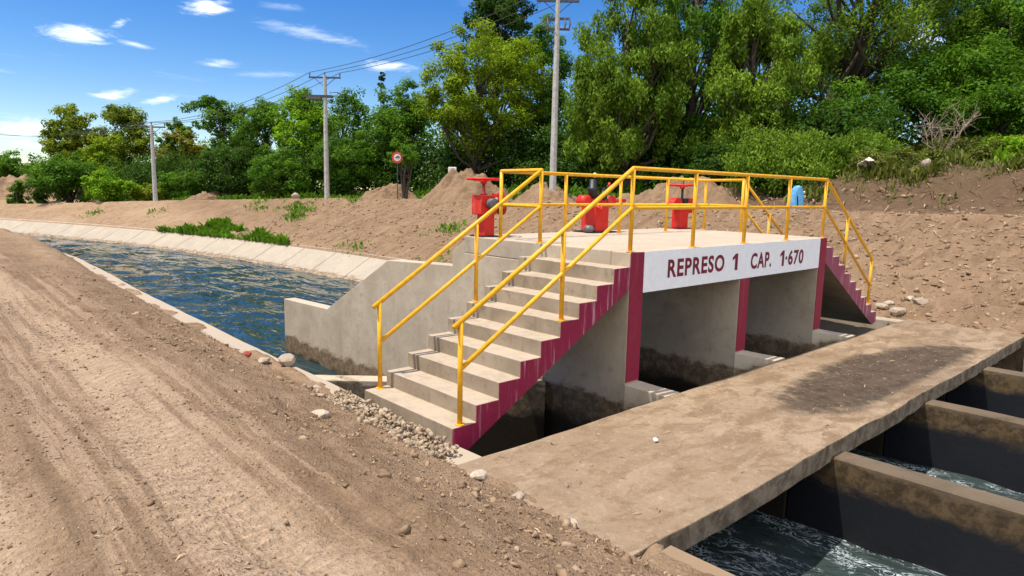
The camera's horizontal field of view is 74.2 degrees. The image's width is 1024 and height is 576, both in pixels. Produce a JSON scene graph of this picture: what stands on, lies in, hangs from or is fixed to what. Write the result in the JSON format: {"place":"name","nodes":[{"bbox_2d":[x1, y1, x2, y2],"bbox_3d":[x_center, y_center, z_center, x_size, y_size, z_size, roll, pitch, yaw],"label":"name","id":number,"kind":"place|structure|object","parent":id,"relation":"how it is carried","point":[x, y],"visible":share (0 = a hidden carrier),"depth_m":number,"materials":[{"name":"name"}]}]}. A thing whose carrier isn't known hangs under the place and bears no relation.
{"place":"outdoors","nodes":[
{"label":"outdoors","id":0,"kind":"place"},
{"bbox_2d":[20,233,359,374],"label":"canal water","id":1,"kind":"structure","parent":0,"point":[242,300],"depth_m":25.99,"materials":[{"name":"blue liquid"}]},
{"bbox_2d":[466,177,506,236],"bbox_3d":[-0.383,-1.237,10.372,0.675,0.890,0.530,-6,11,-42],"label":"gate operator","id":2,"kind":"object","parent":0,"point":[483,202],"visible":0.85,"depth_m":10.25,"materials":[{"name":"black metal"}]},
{"bbox_2d":[0,0,1017,189],"label":"sky","id":3,"kind":"structure","parent":0,"point":[154,56],"materials":[{"name":"blue"}]},
{"bbox_2d":[0,133,1023,575],"bbox_3d":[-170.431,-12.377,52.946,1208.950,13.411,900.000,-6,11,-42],"label":"ground","id":4,"kind":"structure","parent":0,"point":[354,529],"depth_m":5.33,"materials":[{"name":"brown soil"}]},
{"bbox_2d":[6,180,34,203],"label":"bush","id":5,"kind":"object","parent":4,"relation":"on","point":[18,191],"visible":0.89,"depth_m":59.32,"materials":[{"name":"green plant"}]},
{"bbox_2d":[0,148,43,177],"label":"tree","id":6,"kind":"object","parent":4,"relation":"on","point":[8,166],"visible":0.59,"depth_m":78.35,"materials":[{"name":"green plant"}]},
{"bbox_2d":[0,174,76,199],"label":"dirt mound","id":7,"kind":"object","parent":4,"relation":"on","point":[7,181],"visible":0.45,"depth_m":71.51,"materials":[{"name":"brown soil"}]},
{"bbox_2d":[31,189,49,203],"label":"bush","id":8,"kind":"object","parent":4,"relation":"on","point":[37,197],"visible":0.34,"depth_m":64.46,"materials":[{"name":"green plant"}]},
{"bbox_2d":[17,151,125,202],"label":"bush","id":9,"kind":"object","parent":4,"relation":"on","point":[59,177],"visible":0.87,"depth_m":55.92,"materials":[{"name":"green plant"}]},
{"bbox_2d":[37,103,110,198],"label":"tree","id":10,"kind":"object","parent":4,"relation":"on","point":[65,145],"visible":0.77,"depth_m":68.83,"materials":[{"name":"green plant"}]},
{"bbox_2d":[76,133,131,200],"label":"tree","id":11,"kind":"object","parent":4,"relation":"on","point":[97,151],"visible":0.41,"depth_m":64.05,"materials":[{"name":"green plant"}]},
{"bbox_2d":[80,168,140,201],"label":"bush","id":12,"kind":"object","parent":4,"relation":"on","point":[100,185],"visible":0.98,"depth_m":53.28,"materials":[{"name":"green plant"}]},
{"bbox_2d":[87,103,157,199],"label":"tree","id":13,"kind":"object","parent":4,"relation":"on","point":[136,138],"visible":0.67,"depth_m":69.77,"materials":[{"name":"green plant"}]},
{"bbox_2d":[128,182,168,200],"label":"bush","id":14,"kind":"object","parent":4,"relation":"on","point":[146,193],"visible":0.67,"depth_m":54.93,"materials":[{"name":"green plant"}]},
{"bbox_2d":[137,122,165,200],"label":"utility pole","id":15,"kind":"object","parent":4,"relation":"on","point":[154,177],"visible":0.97,"depth_m":51.86,"materials":[{"name":"concrete"}]},
{"bbox_2d":[154,116,193,158],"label":"tree","id":16,"kind":"object","parent":4,"relation":"on","point":[174,126],"visible":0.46,"depth_m":67.83,"materials":[{"name":"green plant"}]},
{"bbox_2d":[154,128,208,181],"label":"tree","id":17,"kind":"object","parent":4,"relation":"on","point":[196,149],"visible":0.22,"depth_m":66.33,"materials":[{"name":"green plant"}]},
{"bbox_2d":[157,169,208,197],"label":"bush","id":18,"kind":"object","parent":4,"relation":"on","point":[171,185],"visible":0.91,"depth_m":55.95,"materials":[{"name":"green plant"}]},
{"bbox_2d":[0,218,405,281],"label":"canal lining","id":19,"kind":"object","parent":4,"relation":"on","point":[341,265],"visible":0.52,"depth_m":36.82,"materials":[{"name":"concrete"}]},
{"bbox_2d":[185,190,227,200],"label":"dirt mound","id":20,"kind":"object","parent":4,"relation":"on","point":[203,195],"visible":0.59,"depth_m":52.00,"materials":[{"name":"brown soil"}]},
{"bbox_2d":[177,94,259,166],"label":"tree","id":21,"kind":"object","parent":4,"relation":"on","point":[212,105],"visible":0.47,"depth_m":61.52,"materials":[{"name":"green plant"}]},
{"bbox_2d":[155,216,289,244],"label":"weeds","id":22,"kind":"object","parent":4,"relation":"on","point":[223,227],"visible":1,"depth_m":38.63,"materials":[{"name":"green plant"}]},
{"bbox_2d":[190,137,270,195],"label":"bush","id":23,"kind":"object","parent":4,"relation":"on","point":[237,156],"visible":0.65,"depth_m":55.49,"materials":[{"name":"green plant"}]},
{"bbox_2d":[242,351,251,357],"bbox_3d":[-3.567,0.894,9.110,0.100,0.093,0.143,5,9,24],"label":"brick piece","id":24,"kind":"object","parent":4,"relation":"on","point":[248,354],"visible":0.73,"depth_m":9.08,"materials":[{"name":"red brick"}]},
{"bbox_2d":[232,96,286,193],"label":"tree","id":25,"kind":"object","parent":4,"relation":"on","point":[262,122],"visible":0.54,"depth_m":57.34,"materials":[{"name":"green plant"}]},
{"bbox_2d":[258,357,269,363],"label":"rock","id":26,"kind":"object","parent":4,"relation":"on","point":[264,360],"visible":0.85,"depth_m":9.36,"materials":[{"name":"stone"}]},
{"bbox_2d":[62,252,480,464],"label":"canal wall","id":27,"kind":"structure","parent":4,"relation":"on","point":[462,456],"depth_m":10.94,"materials":[{"name":"concrete"}]},
{"bbox_2d":[278,353,295,366],"bbox_3d":[-3.095,0.993,9.298,0.167,0.197,0.254,12,14,53],"label":"rock","id":28,"kind":"object","parent":27,"relation":"on","point":[287,359],"visible":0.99,"depth_m":9.24,"materials":[{"name":"stone"}]},
{"bbox_2d":[79,194,466,262],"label":"weed tufts","id":29,"kind":"object","parent":4,"relation":"on","point":[293,214],"visible":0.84,"depth_m":39.56,"materials":[{"name":"green plant"}]},
{"bbox_2d":[246,143,314,198],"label":"bush","id":30,"kind":"object","parent":4,"relation":"on","point":[261,176],"visible":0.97,"depth_m":49.70,"materials":[{"name":"green plant"}]},
{"bbox_2d":[291,193,299,198],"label":"boulder","id":31,"kind":"object","parent":4,"relation":"on","point":[295,195],"visible":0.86,"depth_m":43.58,"materials":[{"name":"stone"}]},
{"bbox_2d":[270,84,343,187],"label":"tree","id":32,"kind":"object","parent":4,"relation":"on","point":[306,114],"visible":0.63,"depth_m":53.78,"materials":[{"name":"green plant"}]},
{"bbox_2d":[312,409,330,418],"bbox_3d":[-1.684,1.113,5.896,0.198,0.110,0.143,-4,10,-34],"label":"stone","id":33,"kind":"object","parent":4,"relation":"on","point":[323,413],"visible":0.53,"depth_m":5.87,"materials":[{"name":"beige stone"}]},
{"bbox_2d":[302,72,344,197],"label":"utility pole","id":34,"kind":"object","parent":4,"relation":"on","point":[324,96],"visible":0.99,"depth_m":45.36,"materials":[{"name":"concrete"}]},
{"bbox_2d":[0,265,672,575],"bbox_3d":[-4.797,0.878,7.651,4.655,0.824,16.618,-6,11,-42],"label":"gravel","id":35,"kind":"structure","parent":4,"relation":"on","point":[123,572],"depth_m":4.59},
{"bbox_2d":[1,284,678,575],"bbox_3d":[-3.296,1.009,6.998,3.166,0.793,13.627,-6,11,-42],"label":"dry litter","id":36,"kind":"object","parent":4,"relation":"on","point":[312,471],"visible":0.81,"depth_m":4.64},
{"bbox_2d":[37,273,653,575],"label":"clods","id":37,"kind":"object","parent":4,"relation":"on","point":[561,570],"visible":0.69,"depth_m":4.45,"materials":[{"name":"brown soil"}]},
{"bbox_2d":[321,86,371,142],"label":"tree","id":38,"kind":"object","parent":4,"relation":"on","point":[344,107],"visible":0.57,"depth_m":59.52,"materials":[{"name":"green plant"}]},
{"bbox_2d":[305,129,392,195],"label":"bush","id":39,"kind":"object","parent":4,"relation":"on","point":[340,169],"visible":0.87,"depth_m":48.97,"materials":[{"name":"green plant"}]},
{"bbox_2d":[296,383,459,458],"bbox_3d":[-1.517,1.282,6.962,0.877,0.407,2.410,-6,11,-42],"label":"rubble","id":40,"kind":"object","parent":4,"relation":"on","point":[377,417],"visible":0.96,"depth_m":6.92,"materials":[{"name":"stone"}]},
{"bbox_2d":[377,72,385,186],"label":"cypress","id":41,"kind":"object","parent":4,"relation":"on","point":[380,78],"visible":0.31,"depth_m":72.06,"materials":[{"name":"green plant"}]},
{"bbox_2d":[360,183,417,199],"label":"dirt mound","id":42,"kind":"object","parent":4,"relation":"on","point":[388,191],"visible":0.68,"depth_m":40.23,"materials":[{"name":"brown soil"}]},
{"bbox_2d":[392,149,402,198],"bbox_3d":[-6.367,-6.159,37.604,0.620,3.045,0.084,1,8,0],"label":"road sign","id":43,"kind":"object","parent":4,"relation":"on","point":[396,158],"visible":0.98,"depth_m":37.43,"materials":[{"name":"metal"}]},
{"bbox_2d":[382,137,418,198],"bbox_3d":[-6.342,-6.686,38.674,2.077,3.981,2.657,1,8,-3],"label":"tree","id":44,"kind":"object","parent":4,"relation":"on","point":[408,155],"visible":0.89,"depth_m":38.40,"materials":[{"name":"green plant"}]},
{"bbox_2d":[367,76,435,191],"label":"tree","id":45,"kind":"object","parent":4,"relation":"on","point":[403,121],"visible":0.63,"depth_m":49.62,"materials":[{"name":"green plant"}]},
{"bbox_2d":[105,176,732,201],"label":"roadside weeds","id":46,"kind":"object","parent":4,"relation":"on","point":[574,190],"visible":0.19,"depth_m":45.48,"materials":[{"name":"green plant"}]},
{"bbox_2d":[315,375,544,456],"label":"weir wall","id":47,"kind":"structure","parent":4,"relation":"on","point":[519,421],"depth_m":9.33,"materials":[{"name":"concrete"}]},
{"bbox_2d":[422,168,512,205],"bbox_3d":[-2.366,-5.595,37.951,7.072,2.284,6.149,-6,11,-42],"label":"dirt mound","id":48,"kind":"object","parent":4,"relation":"on","point":[452,185],"visible":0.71,"depth_m":35.54,"materials":[{"name":"brown soil"}]},
{"bbox_2d":[470,469,487,480],"bbox_3d":[-0.277,1.514,5.475,0.156,0.094,0.147,-1,9,-18],"label":"stone","id":49,"kind":"object","parent":4,"relation":"on","point":[480,474],"visible":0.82,"depth_m":5.43,"materials":[{"name":"beige stone"}]},
{"bbox_2d":[410,16,560,174],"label":"tree","id":50,"kind":"object","parent":4,"relation":"on","point":[459,110],"visible":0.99,"depth_m":44.82,"materials":[{"name":"green plant"}]},
{"bbox_2d":[460,0,537,184],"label":"tree","id":51,"kind":"object","parent":4,"relation":"on","point":[483,8],"visible":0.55,"depth_m":57.35,"materials":[{"name":"green plant"}]},
{"bbox_2d":[102,89,909,199],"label":"undergrowth","id":52,"kind":"object","parent":4,"relation":"on","point":[137,171],"visible":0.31,"depth_m":47.59,"materials":[{"name":"green plant"}]},
{"bbox_2d":[27,35,1004,199],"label":"woods","id":53,"kind":"object","parent":4,"relation":"on","point":[905,138],"visible":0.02,"depth_m":54.64,"materials":[{"name":"green plant"}]},
{"bbox_2d":[512,491,524,499],"bbox_3d":[0.038,1.621,5.240,0.102,0.091,0.148,4,9,21],"label":"stone","id":54,"kind":"object","parent":4,"relation":"on","point":[520,495],"visible":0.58,"depth_m":5.22,"materials":[{"name":"beige stone"}]},
{"bbox_2d":[513,182,576,202],"bbox_3d":[1.858,-4.994,36.058,3.999,1.367,7.199,1,8,1],"label":"dirt mound","id":55,"kind":"object","parent":4,"relation":"on","point":[531,193],"visible":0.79,"depth_m":34.19,"materials":[{"name":"brown soil"}]},
{"bbox_2d":[511,12,587,182],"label":"tree","id":56,"kind":"object","parent":4,"relation":"on","point":[541,35],"visible":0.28,"depth_m":48.99,"materials":[{"name":"green plant"}]},
{"bbox_2d":[508,123,594,189],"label":"bush","id":57,"kind":"object","parent":4,"relation":"on","point":[540,162],"visible":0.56,"depth_m":43.35,"materials":[{"name":"green plant"}]},
{"bbox_2d":[537,0,578,190],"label":"utility pole","id":58,"kind":"object","parent":4,"relation":"on","point":[557,18],"visible":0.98,"depth_m":33.80,"materials":[{"name":"concrete"}]},
{"bbox_2d":[5,0,523,135],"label":"power line","id":59,"kind":"object","parent":58,"relation":"attached to","point":[301,76],"visible":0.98,"depth_m":45.11,"materials":[{"name":"metal"}]},
{"bbox_2d":[1,2,540,135],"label":"power line","id":60,"kind":"object","parent":58,"relation":"attached to","point":[319,75],"visible":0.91,"depth_m":44.64,"materials":[{"name":"metal"}]},
{"bbox_2d":[0,2,561,136],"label":"power line","id":61,"kind":"object","parent":58,"relation":"attached to","point":[338,73],"visible":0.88,"depth_m":44.16,"materials":[{"name":"metal"}]},
{"bbox_2d":[570,518,578,526],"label":"stone","id":62,"kind":"object","parent":4,"relation":"on","point":[572,520],"visible":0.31,"depth_m":4.91,"materials":[{"name":"beige stone"}]},
{"bbox_2d":[284,228,947,518],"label":"sluice dam","id":63,"kind":"structure","parent":4,"relation":"on","point":[657,314],"depth_m":9.96,"materials":[{"name":"concrete"}]},
{"bbox_2d":[372,168,784,388],"bbox_3d":[2.028,-0.600,11.417,10.506,2.605,0.924,-6,11,-42],"label":"handrail","id":64,"kind":"object","parent":63,"relation":"on","point":[535,172],"visible":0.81,"depth_m":9.26,"materials":[{"name":"yellow metal"}]},
{"bbox_2d":[452,166,872,425],"bbox_3d":[3.332,-0.370,9.972,10.555,2.615,0.104,-6,11,-42],"label":"handrail","id":65,"kind":"object","parent":63,"relation":"on","point":[458,324],"visible":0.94,"depth_m":8.08,"materials":[{"name":"yellow metal"}]},
{"bbox_2d":[667,181,693,228],"bbox_3d":[3.413,-1.708,13.768,0.715,1.000,0.590,-6,11,-42],"label":"gate operator","id":66,"kind":"object","parent":63,"relation":"on","point":[679,219],"visible":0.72,"depth_m":13.73,"materials":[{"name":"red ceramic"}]},
{"bbox_2d":[457,319,1023,557],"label":"footbridge","id":67,"kind":"object","parent":63,"relation":"on","point":[711,451],"visible":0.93,"depth_m":6.90,"materials":[{"name":"concrete"}]},
{"bbox_2d":[502,325,982,513],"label":"dry litter","id":68,"kind":"object","parent":67,"relation":"on","point":[756,429],"visible":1,"depth_m":7.70,"materials":[{"name":"brown plant"}]},
{"bbox_2d":[572,146,674,188],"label":"bush","id":69,"kind":"object","parent":4,"relation":"on","point":[645,156],"visible":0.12,"depth_m":40.15,"materials":[{"name":"green plant"}]},
{"bbox_2d":[560,0,710,193],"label":"willow","id":70,"kind":"object","parent":4,"relation":"on","point":[616,96],"visible":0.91,"depth_m":37.71,"materials":[{"name":"green plant"}]},
{"bbox_2d":[641,543,663,559],"bbox_3d":[0.984,1.914,4.725,0.199,0.214,0.374,4,9,19],"label":"concrete chunk","id":71,"kind":"object","parent":4,"relation":"on","point":[655,548],"visible":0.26,"depth_m":4.70,"materials":[{"name":"beige concrete"}]},
{"bbox_2d":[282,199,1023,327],"bbox_3d":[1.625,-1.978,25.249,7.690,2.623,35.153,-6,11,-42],"label":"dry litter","id":72,"kind":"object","parent":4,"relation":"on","point":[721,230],"visible":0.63,"depth_m":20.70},
{"bbox_2d":[616,176,751,205],"bbox_3d":[7.207,-4.067,29.084,5.606,1.509,6.467,-6,11,-42],"label":"dirt mound","id":73,"kind":"object","parent":4,"relation":"on","point":[716,194],"visible":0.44,"depth_m":27.89,"materials":[{"name":"brown soil"}]},
{"bbox_2d":[648,135,739,189],"bbox_3d":[11.018,-6.399,37.503,6.294,3.862,6.748,-6,11,-42],"label":"bush","id":74,"kind":"object","parent":4,"relation":"on","point":[709,161],"visible":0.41,"depth_m":35.83,"materials":[{"name":"green plant"}]},
{"bbox_2d":[661,545,734,575],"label":"canal wall","id":75,"kind":"structure","parent":4,"relation":"on","point":[696,563],"depth_m":4.57,"materials":[{"name":"beige concrete"}]},
{"bbox_2d":[644,0,756,180],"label":"willow","id":76,"kind":"object","parent":4,"relation":"on","point":[702,25],"visible":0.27,"depth_m":40.38,"materials":[{"name":"green plant"}]},
{"bbox_2d":[702,0,822,152],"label":"willow","id":77,"kind":"object","parent":4,"relation":"on","point":[764,38],"visible":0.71,"depth_m":36.21,"materials":[{"name":"green plant"}]},
{"bbox_2d":[718,122,860,194],"bbox_3d":[13.051,-6.014,31.973,5.966,3.689,5.044,6,10,32],"label":"bush","id":78,"kind":"object","parent":4,"relation":"on","point":[800,155],"visible":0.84,"depth_m":31.00,"materials":[{"name":"green plant"}]},
{"bbox_2d":[657,209,1023,333],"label":"gravel","id":79,"kind":"structure","parent":4,"relation":"on","point":[947,246],"depth_m":16.19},
{"bbox_2d":[806,75,910,143],"bbox_3d":[18.776,-8.646,37.322,5.929,5.584,5.679,-6,11,-42],"label":"bush","id":80,"kind":"object","parent":4,"relation":"on","point":[862,86],"visible":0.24,"depth_m":35.93,"materials":[{"name":"green plant"}]},
{"bbox_2d":[819,316,902,335],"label":"canal wall","id":81,"kind":"structure","parent":4,"relation":"on","point":[844,326],"depth_m":14.36,"materials":[{"name":"concrete"}]},
{"bbox_2d":[742,0,986,107],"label":"tree","id":82,"kind":"object","parent":4,"relation":"on","point":[842,54],"visible":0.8,"depth_m":40.05,"materials":[{"name":"green plant"}]},
{"bbox_2d":[830,126,910,172],"bbox_3d":[16.476,-6.147,31.930,4.496,2.900,4.062,-6,11,-42],"label":"bush","id":83,"kind":"object","parent":4,"relation":"on","point":[866,140],"visible":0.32,"depth_m":31.01,"materials":[{"name":"green plant"}]},
{"bbox_2d":[720,128,1023,207],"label":"hillside weeds","id":84,"kind":"object","parent":4,"relation":"on","point":[883,170],"visible":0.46,"depth_m":27.50,"materials":[{"name":"green plant"}]},
{"bbox_2d":[726,160,1023,214],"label":"debris","id":85,"kind":"object","parent":4,"relation":"on","point":[940,194],"visible":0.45,"depth_m":26.06,"materials":[{"name":"brown"}]},
{"bbox_2d":[726,157,1023,212],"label":"roots","id":86,"kind":"object","parent":4,"relation":"on","point":[881,189],"visible":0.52,"depth_m":27.01,"materials":[{"name":"brown plant"}]},
{"bbox_2d":[875,303,889,309],"bbox_3d":[7.917,0.386,14.485,0.204,0.135,0.316,-3,9,-27],"label":"rock","id":87,"kind":"object","parent":4,"relation":"on","point":[882,306],"visible":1,"depth_m":14.40,"materials":[{"name":"stone"}]},
{"bbox_2d":[882,300,894,304],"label":"rock","id":88,"kind":"object","parent":4,"relation":"on","point":[888,302],"visible":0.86,"depth_m":14.53,"materials":[{"name":"stone"}]},
{"bbox_2d":[848,145,934,169],"bbox_3d":[16.385,-5.410,29.153,3.346,1.465,2.925,0,8,-11],"label":"bush","id":89,"kind":"object","parent":4,"relation":"on","point":[904,154],"visible":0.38,"depth_m":28.66,"materials":[{"name":"green plant"}]},
{"bbox_2d":[857,157,877,166],"bbox_3d":[14.864,-5.305,28.314,0.628,0.426,0.512,11,-17,-2],"label":"plastic bag","id":90,"kind":"object","parent":89,"relation":"attached to","point":[868,160],"visible":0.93,"depth_m":28.33,"materials":[{"name":"white plastic"}]},
{"bbox_2d":[889,307,906,315],"bbox_3d":[8.086,0.490,14.160,0.477,0.192,0.303,-6,11,-42],"label":"rock","id":91,"kind":"object","parent":4,"relation":"on","point":[896,311],"visible":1,"depth_m":14.02,"materials":[{"name":"stone"}]},
{"bbox_2d":[786,451,1023,575],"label":"divider wall","id":92,"kind":"structure","parent":4,"relation":"on","point":[942,526],"depth_m":6.31,"materials":[{"name":"concrete"}]},
{"bbox_2d":[912,298,928,304],"bbox_3d":[8.628,0.285,14.281,0.343,0.165,0.211,-1,8,-11],"label":"rock","id":93,"kind":"object","parent":4,"relation":"on","point":[919,301],"visible":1,"depth_m":14.21,"materials":[{"name":"stone"}]},
{"bbox_2d":[921,158,930,167],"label":"boulder","id":94,"kind":"object","parent":4,"relation":"on","point":[925,162],"visible":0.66,"depth_m":27.20,"materials":[{"name":"stone"}]},
{"bbox_2d":[866,27,1023,140],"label":"tree","id":95,"kind":"object","parent":4,"relation":"on","point":[923,85],"visible":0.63,"depth_m":35.48,"materials":[{"name":"green plant"}]},
{"bbox_2d":[909,97,988,153],"bbox_3d":[18.407,-6.601,29.023,2.733,2.949,3.082,0,8,-8],"label":"bare shrub","id":96,"kind":"object","parent":4,"relation":"on","point":[950,129],"visible":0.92,"depth_m":28.56,"materials":[{"name":"plant"}]},
{"bbox_2d":[883,400,1023,493],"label":"divider wall","id":97,"kind":"structure","parent":4,"relation":"on","point":[986,445],"depth_m":8.40,"materials":[{"name":"concrete"}]},
{"bbox_2d":[911,136,1007,160],"bbox_3d":[19.211,-5.839,29.218,3.307,1.534,3.397,0,8,-11],"label":"bush","id":98,"kind":"object","parent":4,"relation":"on","point":[958,146],"visible":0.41,"depth_m":28.32,"materials":[{"name":"green plant"}]},
{"bbox_2d":[913,0,1023,84],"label":"tree","id":99,"kind":"object","parent":4,"relation":"on","point":[1006,14],"visible":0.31,"depth_m":39.93,"materials":[{"name":"green plant"}]},
{"bbox_2d":[916,126,1023,164],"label":"hillside grass","id":100,"kind":"structure","parent":4,"relation":"on","point":[999,152],"depth_m":28.23,"materials":[{"name":"green plant"}]},
{"bbox_2d":[932,72,1023,136],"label":"bush","id":101,"kind":"object","parent":4,"relation":"on","point":[1004,112],"visible":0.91,"depth_m":32.87,"materials":[{"name":"green plant"}]},
{"bbox_2d":[947,366,1023,418],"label":"divider wall","id":102,"kind":"structure","parent":4,"relation":"on","point":[996,390],"depth_m":10.38,"materials":[{"name":"concrete"}]},
{"bbox_2d":[982,133,1023,153],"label":"bush","id":103,"kind":"object","parent":4,"relation":"on","point":[1015,144],"visible":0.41,"depth_m":28.07,"materials":[{"name":"green plant"}]},
{"bbox_2d":[573,173,625,232],"bbox_3d":[1.644,-1.530,12.134,1.255,1.045,0.537,-6,11,-42],"label":"gate operator","id":104,"kind":"object","parent":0,"point":[594,219],"visible":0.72,"depth_m":11.86,"materials":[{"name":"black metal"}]},
{"bbox_2d":[234,197,1023,325],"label":"gravel","id":105,"kind":"structure","parent":0,"point":[943,290],"depth_m":20.07,"materials":[{"name":"gravel"}]},
{"bbox_2d":[790,185,805,209],"bbox_3d":[10.945,-3.429,25.970,0.619,1.009,0.402,1,8,0],"label":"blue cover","id":106,"kind":"object","parent":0,"point":[798,196],"visible":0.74,"depth_m":25.80,"materials":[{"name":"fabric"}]},
{"bbox_2d":[684,448,1023,575],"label":"outflow water","id":107,"kind":"structure","parent":0,"point":[756,543],"depth_m":6.62,"materials":[{"name":"teal liquid"}]}
]}

